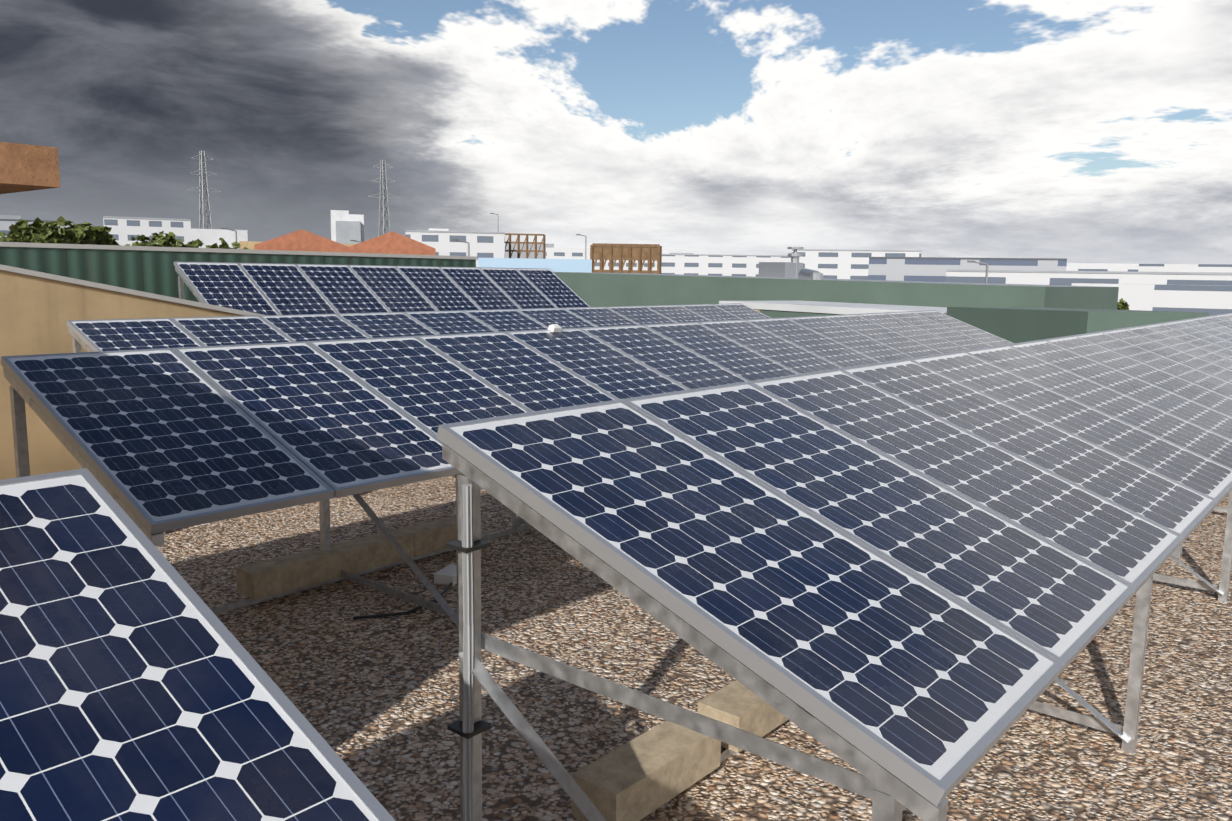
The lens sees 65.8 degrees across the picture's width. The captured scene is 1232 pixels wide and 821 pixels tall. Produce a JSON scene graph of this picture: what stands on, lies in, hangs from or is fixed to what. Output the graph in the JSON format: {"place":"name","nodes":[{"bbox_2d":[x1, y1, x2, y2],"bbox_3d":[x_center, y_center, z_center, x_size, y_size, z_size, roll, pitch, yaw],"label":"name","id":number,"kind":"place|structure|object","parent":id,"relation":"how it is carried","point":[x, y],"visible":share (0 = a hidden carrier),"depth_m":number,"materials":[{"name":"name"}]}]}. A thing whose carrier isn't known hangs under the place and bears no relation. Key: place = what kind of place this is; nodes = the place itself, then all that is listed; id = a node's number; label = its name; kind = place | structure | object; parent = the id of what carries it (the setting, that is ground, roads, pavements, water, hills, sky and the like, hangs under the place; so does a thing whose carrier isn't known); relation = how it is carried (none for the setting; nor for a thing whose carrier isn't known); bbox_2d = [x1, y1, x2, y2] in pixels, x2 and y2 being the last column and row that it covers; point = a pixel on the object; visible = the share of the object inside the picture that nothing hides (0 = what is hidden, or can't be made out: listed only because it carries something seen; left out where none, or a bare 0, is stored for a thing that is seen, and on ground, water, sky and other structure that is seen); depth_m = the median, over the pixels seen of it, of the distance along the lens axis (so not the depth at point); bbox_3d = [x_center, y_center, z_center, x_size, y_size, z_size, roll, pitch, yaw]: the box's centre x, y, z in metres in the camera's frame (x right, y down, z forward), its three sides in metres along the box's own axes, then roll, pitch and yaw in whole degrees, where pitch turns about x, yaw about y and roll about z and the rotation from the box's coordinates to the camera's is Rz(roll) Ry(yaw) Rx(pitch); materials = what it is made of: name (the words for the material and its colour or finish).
{"place":"outdoors","nodes":[
{"label":"outdoors","id":0,"kind":"place"},
{"bbox_2d":[0,215,20,219],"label":"grey building","id":1,"kind":"structure","parent":0,"point":[17,217],"depth_m":249.62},
{"bbox_2d":[0,219,72,237],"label":"grey building","id":2,"kind":"structure","parent":0,"point":[5,224],"depth_m":216.09,"materials":[{"name":"grey"}]},
{"bbox_2d":[0,264,262,479],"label":"wall","id":3,"kind":"structure","parent":0,"point":[38,310],"depth_m":8.30,"materials":[{"name":"paint"}]},
{"bbox_2d":[103,216,190,245],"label":"white building","id":4,"kind":"structure","parent":0,"point":[123,230],"depth_m":211.78,"materials":[{"name":"white paint"}]},
{"bbox_2d":[191,228,247,248],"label":"white building","id":5,"kind":"structure","parent":0,"point":[210,237],"depth_m":236.40,"materials":[{"name":"white paint"}]},
{"bbox_2d":[0,242,476,301],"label":"parapet wall","id":6,"kind":"structure","parent":0,"point":[149,269],"depth_m":13.76,"materials":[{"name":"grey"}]},
{"bbox_2d":[505,243,553,258],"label":"building","id":7,"kind":"structure","parent":0,"point":[531,255],"depth_m":412.07,"materials":[{"name":"white paint"}]},
{"bbox_2d":[478,258,591,272],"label":"pale blue hall","id":8,"kind":"structure","parent":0,"point":[568,265],"depth_m":83.57,"materials":[{"name":"blue"}]},
{"bbox_2d":[546,247,668,270],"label":"building","id":9,"kind":"structure","parent":0,"point":[565,253],"depth_m":325.00,"materials":[{"name":"white paint"}]},
{"bbox_2d":[0,0,1231,263],"label":"sky","id":10,"kind":"structure","parent":0,"point":[1078,131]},
{"bbox_2d":[155,476,1231,820],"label":"gravel roof","id":11,"kind":"structure","parent":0,"point":[375,700],"depth_m":4.44,"materials":[{"name":"beige gravel"}]},
{"bbox_2d":[0,468,394,820],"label":"solar array","id":12,"kind":"object","parent":11,"relation":"on","point":[137,682],"visible":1,"depth_m":1.52,"materials":[{"name":"blue glass"}]},
{"bbox_2d":[236,548,340,599],"bbox_3d":[-1.936,0.961,5.651,0.205,0.150,0.562,8,11,39],"label":"ballast block","id":13,"kind":"object","parent":11,"relation":"on","point":[269,577],"visible":0.9,"depth_m":5.56,"materials":[{"name":"concrete"}]},
{"bbox_2d":[331,530,413,573],"bbox_3d":[-1.576,0.904,6.080,0.200,0.150,0.560,8,11,39],"label":"ballast block","id":14,"kind":"object","parent":11,"relation":"on","point":[357,555],"visible":0.77,"depth_m":6.01,"materials":[{"name":"concrete"}]},
{"bbox_2d":[174,261,589,314],"bbox_3d":[-2.734,-1.072,13.607,1.351,1.960,6.572,8,11,39],"label":"solar array","id":15,"kind":"object","parent":11,"relation":"on","point":[276,289],"visible":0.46,"depth_m":12.97,"materials":[{"name":"blue glass"}]},
{"bbox_2d":[353,564,456,619],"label":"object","id":16,"kind":"object","parent":11,"relation":"on","point":[446,575],"visible":0.69,"depth_m":5.82,"materials":[{"name":"white plastic"}]},
{"bbox_2d":[67,303,770,534],"bbox_3d":[-0.621,-0.383,10.779,1.503,1.470,9.812,8,11,39],"label":"solar array","id":17,"kind":"object","parent":11,"relation":"on","point":[117,334],"visible":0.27,"depth_m":9.16,"materials":[{"name":"blue glass"}]},
{"bbox_2d":[396,515,455,556],"bbox_3d":[-1.211,0.849,6.508,0.205,0.150,0.562,8,11,39],"label":"ballast block","id":18,"kind":"object","parent":11,"relation":"on","point":[433,536],"visible":0.43,"depth_m":6.38,"materials":[{"name":"concrete"}]},
{"bbox_2d":[1,310,1013,631],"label":"solar array","id":19,"kind":"object","parent":11,"relation":"on","point":[157,442],"visible":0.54,"depth_m":5.09,"materials":[{"name":"blue glass"}]},
{"bbox_2d":[572,720,720,820],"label":"concrete block","id":20,"kind":"object","parent":11,"relation":"on","point":[642,776],"visible":0.74,"depth_m":3.37,"materials":[{"name":"concrete"}]},
{"bbox_2d":[697,680,787,752],"bbox_3d":[0.568,1.239,3.991,0.204,0.150,0.501,8,11,39],"label":"concrete block","id":21,"kind":"object","parent":11,"relation":"on","point":[737,704],"visible":0.4,"depth_m":3.85,"materials":[{"name":"concrete"}]},
{"bbox_2d":[436,313,1231,820],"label":"solar array","id":22,"kind":"object","parent":11,"relation":"on","point":[914,585],"visible":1,"depth_m":2.84,"materials":[{"name":"blue glass"}]},
{"bbox_2d":[661,254,790,276],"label":"building","id":23,"kind":"structure","parent":0,"point":[713,264],"depth_m":294.17,"materials":[{"name":"white paint"}]},
{"bbox_2d":[719,301,946,317],"bbox_3d":[10.289,-3.482,40.712,5.100,2.004,12.857,-4,10,-32],"label":"roof","id":24,"kind":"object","parent":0,"point":[777,309],"visible":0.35,"depth_m":40.07,"materials":[{"name":"beige paint"}]},
{"bbox_2d":[792,249,921,279],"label":"building","id":25,"kind":"structure","parent":0,"point":[841,264],"depth_m":268.80,"materials":[{"name":"white paint"}]},
{"bbox_2d":[868,257,1066,281],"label":"building","id":26,"kind":"structure","parent":0,"point":[929,269],"depth_m":196.30,"materials":[{"name":"grey"}]},
{"bbox_2d":[947,307,1208,342],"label":"parapet wall","id":27,"kind":"structure","parent":0,"point":[1018,324],"depth_m":28.63,"materials":[{"name":"green paint"}]},
{"bbox_2d":[946,269,1231,285],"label":"building","id":28,"kind":"structure","parent":0,"point":[1041,277],"depth_m":150.22,"materials":[{"name":"white paint"}]},
{"bbox_2d":[1066,263,1138,271],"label":"building","id":29,"kind":"structure","parent":0,"point":[1101,267],"depth_m":290.61,"materials":[{"name":"white paint"}]},
{"bbox_2d":[1071,283,1231,315],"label":"building","id":30,"kind":"structure","parent":0,"point":[1211,300],"depth_m":107.00,"materials":[{"name":"white paint"}]},
{"bbox_2d":[1138,264,1231,272],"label":"building","id":31,"kind":"structure","parent":0,"point":[1219,268],"depth_m":339.78,"materials":[{"name":"white paint"}]},
{"label":"city ground","id":32,"kind":"structure","parent":0,"visible":0},
{"bbox_2d":[0,223,32,242],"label":"tree","id":33,"kind":"object","parent":32,"relation":"on","point":[11,236],"depth_m":123.10,"materials":[{"name":"green plant"}]},
{"bbox_2d":[14,217,72,243],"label":"tree","id":34,"kind":"object","parent":32,"relation":"on","point":[37,230],"visible":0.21,"depth_m":125.59,"materials":[{"name":"green plant"}]},
{"bbox_2d":[56,216,95,244],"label":"tree","id":35,"kind":"object","parent":32,"relation":"on","point":[80,233],"visible":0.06,"depth_m":129.59,"materials":[{"name":"green plant"}]},
{"bbox_2d":[86,225,118,244],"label":"tree","id":36,"kind":"object","parent":32,"relation":"on","point":[103,236],"visible":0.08,"depth_m":133.81,"materials":[{"name":"green plant"}]},
{"bbox_2d":[125,234,156,246],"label":"tree","id":37,"kind":"object","parent":32,"relation":"on","point":[142,238],"depth_m":114.70,"materials":[{"name":"green plant"}]},
{"bbox_2d":[146,231,176,246],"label":"tree","id":38,"kind":"object","parent":32,"relation":"on","point":[167,240],"visible":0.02,"depth_m":117.39,"materials":[{"name":"green plant"}]},
{"bbox_2d":[172,238,203,247],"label":"tree","id":39,"kind":"object","parent":32,"relation":"on","point":[197,243],"depth_m":113.23,"materials":[{"name":"green plant"}]},
{"bbox_2d":[187,151,221,228],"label":"power pylon","id":40,"kind":"object","parent":32,"relation":"on","point":[201,155],"visible":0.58,"depth_m":269.66,"materials":[{"name":"silver metal"}]},
{"bbox_2d":[205,237,236,248],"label":"tree","id":41,"kind":"object","parent":32,"relation":"on","point":[224,245],"visible":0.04,"depth_m":110.90,"materials":[{"name":"green plant"}]},
{"bbox_2d":[220,228,237,248],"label":"street lamp post","id":42,"kind":"object","parent":32,"relation":"on","point":[232,230],"visible":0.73,"depth_m":137.16,"materials":[{"name":"silver metal"}]},
{"bbox_2d":[231,241,248,248],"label":"tree","id":43,"kind":"object","parent":32,"relation":"on","point":[235,244],"depth_m":109.58,"materials":[{"name":"green plant"}]},
{"bbox_2d":[239,241,355,249],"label":"beige building","id":44,"kind":"structure","parent":32,"relation":"on","point":[248,244],"depth_m":156.52,"materials":[{"name":"paint"}]},
{"bbox_2d":[254,229,348,252],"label":"roof","id":45,"kind":"structure","parent":32,"relation":"on","point":[301,240],"depth_m":126.28,"materials":[{"name":"orange tile"}]},
{"bbox_2d":[330,210,348,241],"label":"building","id":46,"kind":"structure","parent":32,"relation":"on","point":[339,215],"depth_m":358.61,"materials":[{"name":"white paint"}]},
{"bbox_2d":[336,221,360,243],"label":"water tank","id":47,"kind":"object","parent":32,"relation":"on","point":[347,232],"depth_m":358.30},
{"bbox_2d":[349,214,363,241],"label":"building","id":48,"kind":"structure","parent":32,"relation":"on","point":[355,217],"depth_m":360.69,"materials":[{"name":"white paint"}]},
{"bbox_2d":[368,160,398,235],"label":"power pylon","id":49,"kind":"object","parent":32,"relation":"on","point":[383,179],"visible":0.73,"depth_m":313.66,"materials":[{"name":"silver metal"}]},
{"bbox_2d":[349,231,435,254],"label":"roof","id":50,"kind":"structure","parent":32,"relation":"on","point":[392,242],"depth_m":129.43,"materials":[{"name":"orange tile"}]},
{"bbox_2d":[429,228,448,230],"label":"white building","id":51,"kind":"structure","parent":32,"relation":"on","point":[439,229],"depth_m":185.70,"materials":[{"name":"white paint"}]},
{"bbox_2d":[405,230,504,266],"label":"white building","id":52,"kind":"structure","parent":32,"relation":"on","point":[487,244],"depth_m":184.65,"materials":[{"name":"white paint"}]},
{"bbox_2d":[451,239,469,255],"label":"street lamp post","id":53,"kind":"object","parent":32,"relation":"on","point":[464,242],"visible":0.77,"depth_m":116.71,"materials":[{"name":"silver metal"}]},
{"bbox_2d":[505,233,545,258],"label":"building frame","id":54,"kind":"object","parent":32,"relation":"on","point":[518,243],"visible":0.33,"depth_m":196.05,"materials":[{"name":"beige concrete"}]},
{"bbox_2d":[576,234,586,258],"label":"street lamp post","id":55,"kind":"object","parent":32,"relation":"on","point":[585,243],"visible":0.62,"depth_m":196.81,"materials":[{"name":"silver metal"}]},
{"bbox_2d":[590,243,661,273],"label":"building","id":56,"kind":"structure","parent":32,"relation":"on","point":[613,253],"depth_m":108.35,"materials":[{"name":"orange metal"}]},
{"bbox_2d":[553,272,1118,309],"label":"pale green hall","id":57,"kind":"structure","parent":32,"relation":"on","point":[613,289],"depth_m":54.64,"materials":[{"name":"green metal"}]},
{"bbox_2d":[758,247,822,279],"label":"roof ducts","id":58,"kind":"object","parent":57,"relation":"on","point":[793,268],"visible":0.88,"depth_m":63.36,"materials":[{"name":"grey metal"}]},
{"bbox_2d":[967,261,988,282],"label":"street lamp post","id":59,"kind":"object","parent":32,"relation":"on","point":[986,275],"visible":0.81,"depth_m":101.58,"materials":[{"name":"silver metal"}]},
{"bbox_2d":[1117,298,1128,309],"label":"tree","id":60,"kind":"object","parent":32,"relation":"on","point":[1121,305],"visible":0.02,"depth_m":92.06,"materials":[{"name":"green plant"}]},
{"bbox_3d":[-3.356,0.584,1.662,1.850,2.070,3.250,8,11,39],"label":"stair house wall","id":61,"kind":"object","parent":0,"visible":0},
{"bbox_2d":[0,142,59,193],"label":"canopy slab","id":62,"kind":"structure","parent":61,"relation":"on","point":[25,167],"depth_m":2.04,"materials":[{"name":"concrete"}]}
]}

